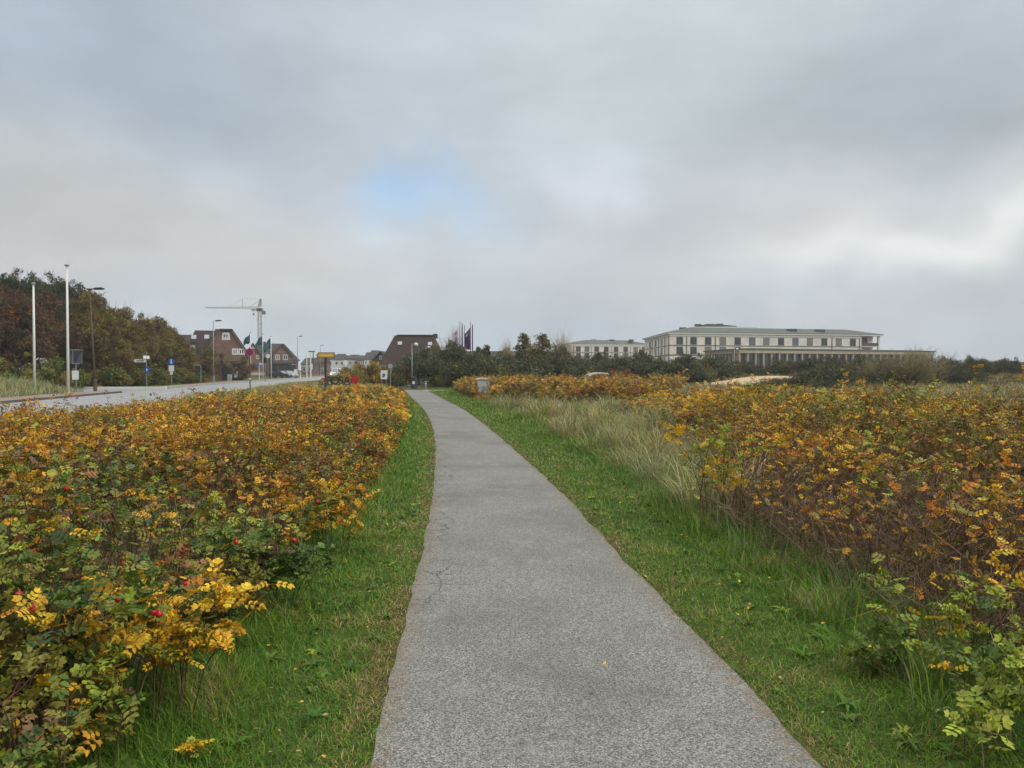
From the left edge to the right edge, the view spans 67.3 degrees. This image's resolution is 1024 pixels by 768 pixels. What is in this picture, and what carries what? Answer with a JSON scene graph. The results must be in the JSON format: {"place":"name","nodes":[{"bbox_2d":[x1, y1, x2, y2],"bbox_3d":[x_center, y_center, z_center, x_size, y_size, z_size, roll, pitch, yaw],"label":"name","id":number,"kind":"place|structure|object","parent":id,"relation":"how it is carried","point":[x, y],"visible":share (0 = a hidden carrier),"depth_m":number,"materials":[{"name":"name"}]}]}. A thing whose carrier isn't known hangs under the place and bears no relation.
{"place":"outdoors","nodes":[
{"label":"outdoors","id":0,"kind":"place"},
{"bbox_2d":[0,374,85,397],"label":"mound grass","id":1,"kind":"structure","parent":0,"point":[16,387],"depth_m":49.90,"materials":[{"name":"green plant"}]},
{"bbox_2d":[0,391,114,400],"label":"pavement","id":2,"kind":"structure","parent":0,"point":[33,396],"depth_m":46.91,"materials":[{"name":"grey concrete"}]},
{"bbox_2d":[77,388,159,392],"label":"side street","id":3,"kind":"structure","parent":0,"point":[128,390],"depth_m":62.07,"materials":[{"name":"grey asphalt"}]},
{"bbox_2d":[0,377,323,420],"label":"road","id":4,"kind":"structure","parent":0,"point":[102,400],"depth_m":48.31,"materials":[{"name":"grey asphalt"}]},
{"bbox_2d":[7,381,391,422],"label":"dry grass","id":5,"kind":"structure","parent":0,"point":[283,385],"depth_m":64.21,"materials":[{"name":"green plant"}]},
{"bbox_2d":[155,376,318,386],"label":"pavement","id":6,"kind":"structure","parent":0,"point":[219,382],"depth_m":87.41,"materials":[{"name":"grey concrete"}]},
{"bbox_2d":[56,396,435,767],"bbox_3d":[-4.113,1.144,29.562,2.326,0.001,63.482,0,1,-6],"label":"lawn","id":7,"kind":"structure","parent":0,"point":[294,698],"depth_m":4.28,"materials":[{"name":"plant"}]},
{"bbox_2d":[0,558,294,763],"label":"rose bush","id":8,"kind":"object","parent":7,"relation":"on","point":[180,627],"visible":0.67,"depth_m":3.66,"materials":[{"name":"yellow plant"}]},
{"bbox_2d":[174,736,214,765],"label":"rose bush","id":9,"kind":"object","parent":7,"relation":"on","point":[191,746],"visible":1,"depth_m":3.30,"materials":[{"name":"yellow plant"}]},
{"bbox_2d":[184,521,347,613],"bbox_3d":[-1.773,1.274,5.387,1.075,0.695,1.068,-1,1,-29],"label":"rose bush","id":10,"kind":"object","parent":7,"relation":"on","point":[284,563],"visible":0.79,"depth_m":5.33,"materials":[{"name":"green plant"}]},
{"bbox_2d":[273,478,379,557],"bbox_3d":[-1.710,1.215,7.101,0.957,0.750,0.770,0,1,-22],"label":"rose bush","id":11,"kind":"object","parent":7,"relation":"on","point":[318,505],"visible":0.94,"depth_m":7.05,"materials":[{"name":"orange plant"}]},
{"bbox_2d":[0,362,1023,767],"bbox_3d":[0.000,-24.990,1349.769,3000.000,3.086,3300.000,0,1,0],"label":"ground","id":12,"kind":"structure","parent":0,"point":[224,500],"depth_m":7.03,"materials":[{"name":"green plant"}]},
{"bbox_2d":[0,288,32,363],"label":"deciduous tree","id":13,"kind":"object","parent":12,"relation":"on","point":[3,343],"visible":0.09,"depth_m":66.45,"materials":[{"name":"brown plant"}]},
{"bbox_2d":[0,267,39,303],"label":"pine tree","id":14,"kind":"object","parent":12,"relation":"on","point":[10,282],"visible":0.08,"depth_m":83.69,"materials":[{"name":"green plant"}]},
{"bbox_2d":[0,356,44,382],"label":"roadside shrub","id":15,"kind":"object","parent":12,"relation":"on","point":[27,372],"visible":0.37,"depth_m":62.61,"materials":[{"name":"green plant"}]},
{"bbox_2d":[0,283,65,373],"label":"deciduous tree","id":16,"kind":"object","parent":12,"relation":"on","point":[17,308],"visible":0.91,"depth_m":65.90,"materials":[{"name":"green plant"}]},
{"bbox_2d":[6,270,65,358],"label":"pine tree","id":17,"kind":"object","parent":12,"relation":"on","point":[30,280],"visible":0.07,"depth_m":84.77,"materials":[{"name":"green plant"}]},
{"bbox_2d":[16,350,90,387],"bbox_3d":[-39.303,-0.931,66.100,5.770,3.847,5.295,-1,1,-29],"label":"roadside shrub","id":18,"kind":"object","parent":12,"relation":"on","point":[52,373],"visible":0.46,"depth_m":64.84,"materials":[{"name":"green plant"}]},
{"bbox_2d":[8,291,109,376],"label":"deciduous tree","id":19,"kind":"object","parent":12,"relation":"on","point":[57,316],"visible":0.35,"depth_m":71.18,"materials":[{"name":"green plant"}]},
{"bbox_2d":[1,391,121,402],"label":"kerb","id":20,"kind":"structure","parent":12,"relation":"on","point":[33,399],"depth_m":45.33,"materials":[{"name":"concrete"}]},
{"bbox_2d":[30,270,105,312],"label":"pine tree","id":21,"kind":"object","parent":12,"relation":"on","point":[57,288],"visible":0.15,"depth_m":82.68,"materials":[{"name":"green plant"}]},
{"bbox_2d":[69,349,82,384],"bbox_3d":[-31.186,-0.817,54.974,1.040,3.305,0.119,0,1,0],"label":"traffic sign","id":22,"kind":"object","parent":12,"relation":"on","point":[75,356],"visible":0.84,"depth_m":54.93,"materials":[{"name":"metal"}]},
{"bbox_2d":[0,529,186,760],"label":"rose bush","id":23,"kind":"object","parent":12,"relation":"on","point":[64,596],"visible":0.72,"depth_m":3.38,"materials":[{"name":"green plant"}]},
{"bbox_2d":[87,287,104,390],"bbox_3d":[-30.880,-3.218,57.450,1.200,7.950,0.280,-3,1,0],"label":"street lamp","id":24,"kind":"object","parent":12,"relation":"on","point":[93,358],"visible":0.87,"depth_m":57.40,"materials":[{"name":"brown metal"}]},
{"bbox_2d":[58,285,140,373],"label":"deciduous tree","id":25,"kind":"object","parent":12,"relation":"on","point":[105,328],"visible":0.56,"depth_m":74.50,"materials":[{"name":"green plant"}]},
{"bbox_2d":[79,363,133,386],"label":"roadside shrub","id":26,"kind":"object","parent":12,"relation":"on","point":[107,376],"visible":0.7,"depth_m":72.36,"materials":[{"name":"green plant"}]},
{"bbox_2d":[87,300,145,376],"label":"deciduous tree","id":27,"kind":"object","parent":12,"relation":"on","point":[129,338],"visible":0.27,"depth_m":79.82,"materials":[{"name":"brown plant"}]},
{"bbox_2d":[83,387,166,388],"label":"white kerb","id":28,"kind":"structure","parent":12,"relation":"on","point":[126,387],"depth_m":68.17,"materials":[{"name":"paint"}]},
{"bbox_2d":[108,364,160,385],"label":"roadside shrub","id":29,"kind":"object","parent":12,"relation":"on","point":[138,375],"visible":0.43,"depth_m":78.70,"materials":[{"name":"green plant"}]},
{"bbox_2d":[115,301,162,371],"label":"deciduous tree","id":30,"kind":"object","parent":12,"relation":"on","point":[150,342],"visible":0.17,"depth_m":83.80,"materials":[{"name":"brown plant"}]},
{"bbox_2d":[133,315,174,368],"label":"deciduous tree","id":31,"kind":"object","parent":12,"relation":"on","point":[162,354],"visible":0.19,"depth_m":88.94,"materials":[{"name":"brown plant"}]},
{"bbox_2d":[141,363,183,385],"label":"roadside shrub","id":32,"kind":"object","parent":12,"relation":"on","point":[164,378],"visible":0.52,"depth_m":83.64,"materials":[{"name":"green plant"}]},
{"bbox_2d":[150,312,187,371],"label":"deciduous tree","id":33,"kind":"object","parent":12,"relation":"on","point":[163,331],"visible":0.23,"depth_m":93.49,"materials":[{"name":"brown plant"}]},
{"bbox_2d":[166,325,198,371],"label":"deciduous tree","id":34,"kind":"object","parent":12,"relation":"on","point":[188,354],"visible":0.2,"depth_m":97.72,"materials":[{"name":"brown plant"}]},
{"bbox_2d":[166,364,209,383],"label":"roadside shrub","id":35,"kind":"object","parent":12,"relation":"on","point":[188,376],"visible":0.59,"depth_m":91.62,"materials":[{"name":"green plant"}]},
{"bbox_2d":[0,381,411,767],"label":"rose thicket","id":36,"kind":"object","parent":12,"relation":"on","point":[52,466],"visible":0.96,"depth_m":6.92,"materials":[{"name":"orange plant"}]},
{"bbox_2d":[195,343,229,380],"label":"garden tree","id":37,"kind":"object","parent":12,"relation":"on","point":[207,362],"visible":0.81,"depth_m":107.51,"materials":[{"name":"green plant"}]},
{"bbox_2d":[186,329,247,380],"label":"brick house","id":38,"kind":"structure","parent":12,"relation":"on","point":[228,341],"depth_m":117.84,"materials":[{"name":"brown brick"}]},
{"bbox_2d":[207,299,265,338],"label":"tower crane","id":39,"kind":"object","parent":12,"relation":"on","point":[262,311],"visible":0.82,"depth_m":299.24,"materials":[{"name":"paint"}]},
{"bbox_2d":[227,355,258,379],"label":"garden tree","id":40,"kind":"object","parent":12,"relation":"on","point":[244,373],"visible":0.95,"depth_m":111.78,"materials":[{"name":"green plant"}]},
{"bbox_2d":[167,376,323,388],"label":"kerb","id":41,"kind":"structure","parent":12,"relation":"on","point":[231,382],"depth_m":92.47,"materials":[{"name":"concrete"}]},
{"bbox_2d":[80,376,453,389],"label":"roadside turf","id":42,"kind":"structure","parent":12,"relation":"on","point":[149,385],"depth_m":80.96,"materials":[{"name":"green plant"}]},
{"bbox_2d":[246,342,299,376],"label":"brick house","id":43,"kind":"structure","parent":12,"relation":"on","point":[284,357],"depth_m":184.56,"materials":[{"name":"brown brick"}]},
{"bbox_2d":[267,371,292,377],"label":"parked car","id":44,"kind":"object","parent":12,"relation":"on","point":[276,374],"visible":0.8,"depth_m":149.31,"materials":[{"name":"grey paint"}]},
{"bbox_2d":[300,358,319,374],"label":"town house","id":45,"kind":"structure","parent":12,"relation":"on","point":[315,371],"depth_m":262.35,"materials":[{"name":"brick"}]},
{"bbox_2d":[316,357,330,373],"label":"town house","id":46,"kind":"structure","parent":12,"relation":"on","point":[328,364],"depth_m":271.94,"materials":[{"name":"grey brick"}]},
{"bbox_2d":[316,352,334,386],"bbox_3d":[-14.040,-0.809,57.965,1.400,3.147,0.224,0,1,0],"label":"arrow sign","id":47,"kind":"object","parent":12,"relation":"on","point":[325,355],"visible":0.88,"depth_m":57.84,"materials":[{"name":"metal"}]},
{"bbox_2d":[319,375,358,385],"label":"letter sign","id":48,"kind":"object","parent":12,"relation":"on","point":[355,379],"visible":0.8,"depth_m":74.92,"materials":[{"name":"metal"}]},
{"bbox_2d":[333,354,347,367],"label":"town house","id":49,"kind":"structure","parent":12,"relation":"on","point":[340,360],"depth_m":299.93,"materials":[{"name":"white paint"}]},
{"bbox_2d":[335,359,363,382],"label":"autumn bush","id":50,"kind":"object","parent":12,"relation":"on","point":[357,367],"visible":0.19,"depth_m":93.56,"materials":[{"name":"yellow plant"}]},
{"bbox_2d":[346,355,359,369],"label":"town house","id":51,"kind":"structure","parent":12,"relation":"on","point":[351,360],"depth_m":289.92,"materials":[{"name":"white paint"}]},
{"bbox_2d":[349,356,398,383],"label":"autumn bush","id":52,"kind":"object","parent":12,"relation":"on","point":[366,373],"visible":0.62,"depth_m":87.58,"materials":[{"name":"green plant"}]},
{"bbox_2d":[375,365,419,385],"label":"autumn bush","id":53,"kind":"object","parent":12,"relation":"on","point":[398,383],"visible":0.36,"depth_m":78.32,"materials":[{"name":"green plant"}]},
{"bbox_2d":[379,334,438,369],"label":"brown roofed house","id":54,"kind":"structure","parent":12,"relation":"on","point":[397,349],"depth_m":110.83,"materials":[{"name":"brick"}]},
{"bbox_2d":[388,340,451,384],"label":"evergreen bush","id":55,"kind":"object","parent":12,"relation":"on","point":[406,368],"visible":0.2,"depth_m":72.34,"materials":[{"name":"green plant"}]},
{"bbox_2d":[428,373,449,386],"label":"roadside shrub","id":56,"kind":"object","parent":12,"relation":"on","point":[435,380],"visible":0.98,"depth_m":67.16,"materials":[{"name":"green plant"}]},
{"bbox_2d":[413,336,484,385],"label":"evergreen bush","id":57,"kind":"object","parent":12,"relation":"on","point":[434,361],"visible":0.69,"depth_m":68.45,"materials":[{"name":"green plant"}]},
{"bbox_2d":[421,344,509,379],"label":"evergreen bush","id":58,"kind":"object","parent":12,"relation":"on","point":[486,366],"visible":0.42,"depth_m":68.87,"materials":[{"name":"green plant"}]},
{"bbox_2d":[476,378,489,392],"bbox_3d":[-1.719,0.277,46.013,0.840,1.323,0.520,0,1,0],"label":"litter bin","id":59,"kind":"object","parent":12,"relation":"on","point":[482,385],"visible":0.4,"depth_m":45.77,"materials":[{"name":"metal"}]},
{"bbox_2d":[481,350,539,376],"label":"evergreen bush","id":60,"kind":"object","parent":12,"relation":"on","point":[506,361],"visible":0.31,"depth_m":73.00,"materials":[{"name":"green plant"}]},
{"bbox_2d":[503,346,540,377],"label":"evergreen bush","id":61,"kind":"object","parent":12,"relation":"on","point":[519,356],"visible":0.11,"depth_m":75.29,"materials":[{"name":"green plant"}]},
{"bbox_2d":[512,332,534,358],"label":"golden conifer","id":62,"kind":"object","parent":12,"relation":"on","point":[524,340],"visible":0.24,"depth_m":95.64,"materials":[{"name":"green plant"}]},
{"bbox_2d":[528,333,554,358],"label":"golden conifer","id":63,"kind":"object","parent":12,"relation":"on","point":[544,341],"visible":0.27,"depth_m":93.79,"materials":[{"name":"green plant"}]},
{"bbox_2d":[510,345,590,377],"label":"evergreen bush","id":64,"kind":"object","parent":12,"relation":"on","point":[543,365],"visible":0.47,"depth_m":73.20,"materials":[{"name":"green plant"}]},
{"bbox_2d":[539,341,572,370],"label":"evergreen bush","id":65,"kind":"object","parent":12,"relation":"on","point":[562,349],"visible":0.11,"depth_m":77.59,"materials":[{"name":"green plant"}]},
{"bbox_2d":[548,326,577,357],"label":"bare tree","id":66,"kind":"object","parent":12,"relation":"on","point":[564,344],"visible":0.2,"depth_m":98.19,"materials":[{"name":"brown plant"}]},
{"bbox_2d":[452,369,689,403],"bbox_3d":[4.713,-0.054,47.566,18.959,1.844,29.793,0,1,0],"label":"rose thicket","id":67,"kind":"object","parent":12,"relation":"on","point":[561,385],"visible":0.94,"depth_m":38.29,"materials":[{"name":"orange plant"}]},
{"bbox_2d":[544,349,604,376],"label":"evergreen bush","id":68,"kind":"object","parent":12,"relation":"on","point":[585,362],"visible":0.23,"depth_m":73.91,"materials":[{"name":"green plant"}]},
{"bbox_2d":[562,339,644,359],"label":"hotel wing","id":69,"kind":"structure","parent":12,"relation":"on","point":[613,347],"depth_m":326.72,"materials":[{"name":"white paint"}]},
{"bbox_2d":[587,350,650,378],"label":"evergreen bush","id":70,"kind":"object","parent":12,"relation":"on","point":[621,364],"visible":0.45,"depth_m":73.31,"materials":[{"name":"green plant"}]},
{"bbox_2d":[606,368,637,379],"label":"rose bush","id":71,"kind":"object","parent":12,"relation":"on","point":[626,371],"visible":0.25,"depth_m":54.51,"materials":[{"name":"orange plant"}]},
{"bbox_2d":[623,348,669,364],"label":"evergreen bush","id":72,"kind":"object","parent":12,"relation":"on","point":[643,356],"visible":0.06,"depth_m":81.38,"materials":[{"name":"green plant"}]},
{"bbox_2d":[633,353,696,381],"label":"evergreen bush","id":73,"kind":"object","parent":12,"relation":"on","point":[658,362],"visible":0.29,"depth_m":72.17,"materials":[{"name":"green plant"}]},
{"bbox_2d":[643,351,717,384],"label":"evergreen bush","id":74,"kind":"object","parent":12,"relation":"on","point":[701,374],"visible":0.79,"depth_m":70.51,"materials":[{"name":"green plant"}]},
{"bbox_2d":[673,352,748,378],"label":"evergreen bush","id":75,"kind":"object","parent":12,"relation":"on","point":[728,369],"visible":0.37,"depth_m":78.36,"materials":[{"name":"green plant"}]},
{"bbox_2d":[476,379,1023,742],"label":"dune grass","id":76,"kind":"structure","parent":12,"relation":"on","point":[605,428],"depth_m":11.23,"materials":[{"name":"green plant"}]},
{"bbox_2d":[733,355,771,374],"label":"creeping pine","id":77,"kind":"object","parent":12,"relation":"on","point":[744,365],"visible":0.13,"depth_m":84.32,"materials":[{"name":"green plant"}]},
{"bbox_2d":[642,324,883,361],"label":"hotel building","id":78,"kind":"structure","parent":12,"relation":"on","point":[696,338],"depth_m":222.98,"materials":[{"name":"paint"}]},
{"bbox_2d":[742,356,803,375],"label":"creeping pine","id":79,"kind":"object","parent":12,"relation":"on","point":[761,371],"visible":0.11,"depth_m":82.58,"materials":[{"name":"green plant"}]},
{"bbox_2d":[764,353,842,375],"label":"creeping pine","id":80,"kind":"object","parent":12,"relation":"on","point":[807,364],"visible":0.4,"depth_m":75.60,"materials":[{"name":"green plant"}]},
{"bbox_2d":[746,374,867,389],"bbox_3d":[21.633,-0.029,56.925,9.141,1.604,8.918,1,1,28],"label":"creeping pine","id":81,"kind":"object","parent":12,"relation":"on","point":[820,382],"visible":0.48,"depth_m":56.10,"materials":[{"name":"green plant"}]},
{"bbox_2d":[602,362,1023,733],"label":"rose thicket","id":82,"kind":"object","parent":12,"relation":"on","point":[938,454],"visible":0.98,"depth_m":7.89,"materials":[{"name":"orange plant"}]},
{"bbox_2d":[703,348,935,368],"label":"colonnade pavilion","id":83,"kind":"structure","parent":12,"relation":"on","point":[760,355],"depth_m":194.45,"materials":[{"name":"beige stone"}]},
{"bbox_2d":[780,363,889,386],"bbox_3d":[25.524,-0.468,60.290,8.918,2.925,9.141,0,1,-2],"label":"creeping pine","id":84,"kind":"object","parent":12,"relation":"on","point":[836,372],"visible":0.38,"depth_m":58.14,"materials":[{"name":"green plant"}]},
{"bbox_2d":[686,361,1023,464],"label":"heath","id":85,"kind":"object","parent":12,"relation":"on","point":[1006,381],"visible":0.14,"depth_m":56.08,"materials":[{"name":"plant"}]},
{"bbox_2d":[815,351,906,378],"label":"creeping pine","id":86,"kind":"object","parent":12,"relation":"on","point":[858,361],"visible":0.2,"depth_m":70.61,"materials":[{"name":"green plant"}]},
{"bbox_2d":[850,347,914,385],"bbox_3d":[29.087,-1.033,60.660,5.602,3.785,4.739,1,1,34],"label":"bare shrub","id":87,"kind":"object","parent":12,"relation":"on","point":[871,369],"visible":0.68,"depth_m":59.95,"materials":[{"name":"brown plant"}]},
{"bbox_2d":[877,344,947,385],"bbox_3d":[31.534,-1.196,59.944,5.048,4.031,5.967,0,1,-13],"label":"bare shrub","id":88,"kind":"object","parent":12,"relation":"on","point":[919,373],"visible":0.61,"depth_m":59.21,"materials":[{"name":"brown plant"}]},
{"bbox_2d":[902,347,957,384],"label":"bare shrub","id":89,"kind":"object","parent":12,"relation":"on","point":[939,376],"visible":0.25,"depth_m":61.34,"materials":[{"name":"brown plant"}]},
{"bbox_2d":[926,348,967,371],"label":"creeping pine","id":90,"kind":"object","parent":12,"relation":"on","point":[954,362],"visible":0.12,"depth_m":82.59,"materials":[{"name":"green plant"}]},
{"bbox_2d":[939,362,987,384],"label":"creeping pine","id":91,"kind":"object","parent":12,"relation":"on","point":[959,375],"visible":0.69,"depth_m":74.97,"materials":[{"name":"green plant"}]},
{"bbox_2d":[956,354,994,373],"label":"creeping pine","id":92,"kind":"object","parent":12,"relation":"on","point":[970,361],"visible":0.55,"depth_m":98.48,"materials":[{"name":"green plant"}]},
{"bbox_2d":[986,355,1023,373],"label":"creeping pine","id":93,"kind":"object","parent":12,"relation":"on","point":[1004,365],"visible":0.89,"depth_m":104.85,"materials":[{"name":"green plant"}]},
{"bbox_2d":[0,0,1023,369],"label":"sky","id":94,"kind":"structure","parent":0,"point":[368,172],"materials":[{"name":"grey"}]},
{"bbox_2d":[25,388,1023,767],"bbox_3d":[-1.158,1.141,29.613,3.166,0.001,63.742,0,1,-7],"label":"lawn beside dunes","id":95,"kind":"structure","parent":0,"point":[818,758],"depth_m":4.64,"materials":[{"name":"plant"}]},
{"bbox_2d":[126,449,883,766],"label":"fallen leaves","id":96,"kind":"object","parent":95,"relation":"on","point":[748,607],"visible":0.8,"depth_m":5.00,"materials":[{"name":"yellow plant"}]},
{"bbox_2d":[172,486,966,767],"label":"lawn weeds","id":97,"kind":"object","parent":95,"relation":"on","point":[800,652],"visible":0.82,"depth_m":4.48,"materials":[{"name":"green plant"}]},
{"bbox_2d":[662,423,790,526],"bbox_3d":[2.304,0.986,8.302,1.233,1.164,0.879,0,1,0],"label":"rose bush","id":98,"kind":"object","parent":95,"relation":"on","point":[720,476],"visible":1,"depth_m":8.18,"materials":[{"name":"yellow plant"}]},
{"bbox_2d":[845,616,920,681],"bbox_3d":[2.025,1.480,4.269,0.390,0.322,0.412,0,1,-9],"label":"rose bush","id":99,"kind":"object","parent":95,"relation":"on","point":[867,649],"visible":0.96,"depth_m":4.23,"materials":[{"name":"green plant"}]},
{"bbox_2d":[865,567,1023,689],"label":"rose bush","id":100,"kind":"object","parent":95,"relation":"on","point":[966,595],"visible":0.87,"depth_m":4.16,"materials":[{"name":"green plant"}]},
{"bbox_2d":[916,630,1023,765],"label":"rose bush","id":101,"kind":"object","parent":95,"relation":"on","point":[1011,698],"visible":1,"depth_m":3.40,"materials":[{"name":"green plant"}]},
{"bbox_2d":[370,384,822,767],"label":"path","id":102,"kind":"structure","parent":0,"point":[518,572],"depth_m":4.55,"materials":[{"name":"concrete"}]},
{"bbox_2d":[712,376,790,385],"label":"sand","id":103,"kind":"structure","parent":0,"point":[747,379],"depth_m":65.36,"materials":[{"name":"beige sand"}]},
{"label":"mound","id":104,"kind":"structure","parent":0,"visible":0},
{"bbox_2d":[31,282,35,388],"bbox_3d":[-31.677,-3.043,50.952,0.350,7.367,0.341,0,1,0],"label":"flagpole","id":105,"kind":"object","parent":104,"relation":"on","point":[34,351],"visible":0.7,"depth_m":50.91,"materials":[{"name":"metal"}]},
{"bbox_2d":[64,264,69,392],"bbox_3d":[-30.026,-3.608,51.942,0.380,8.970,0.370,0,1,0],"label":"flagpole","id":106,"kind":"object","parent":104,"relation":"on","point":[67,346],"visible":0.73,"depth_m":51.89,"materials":[{"name":"metal"}]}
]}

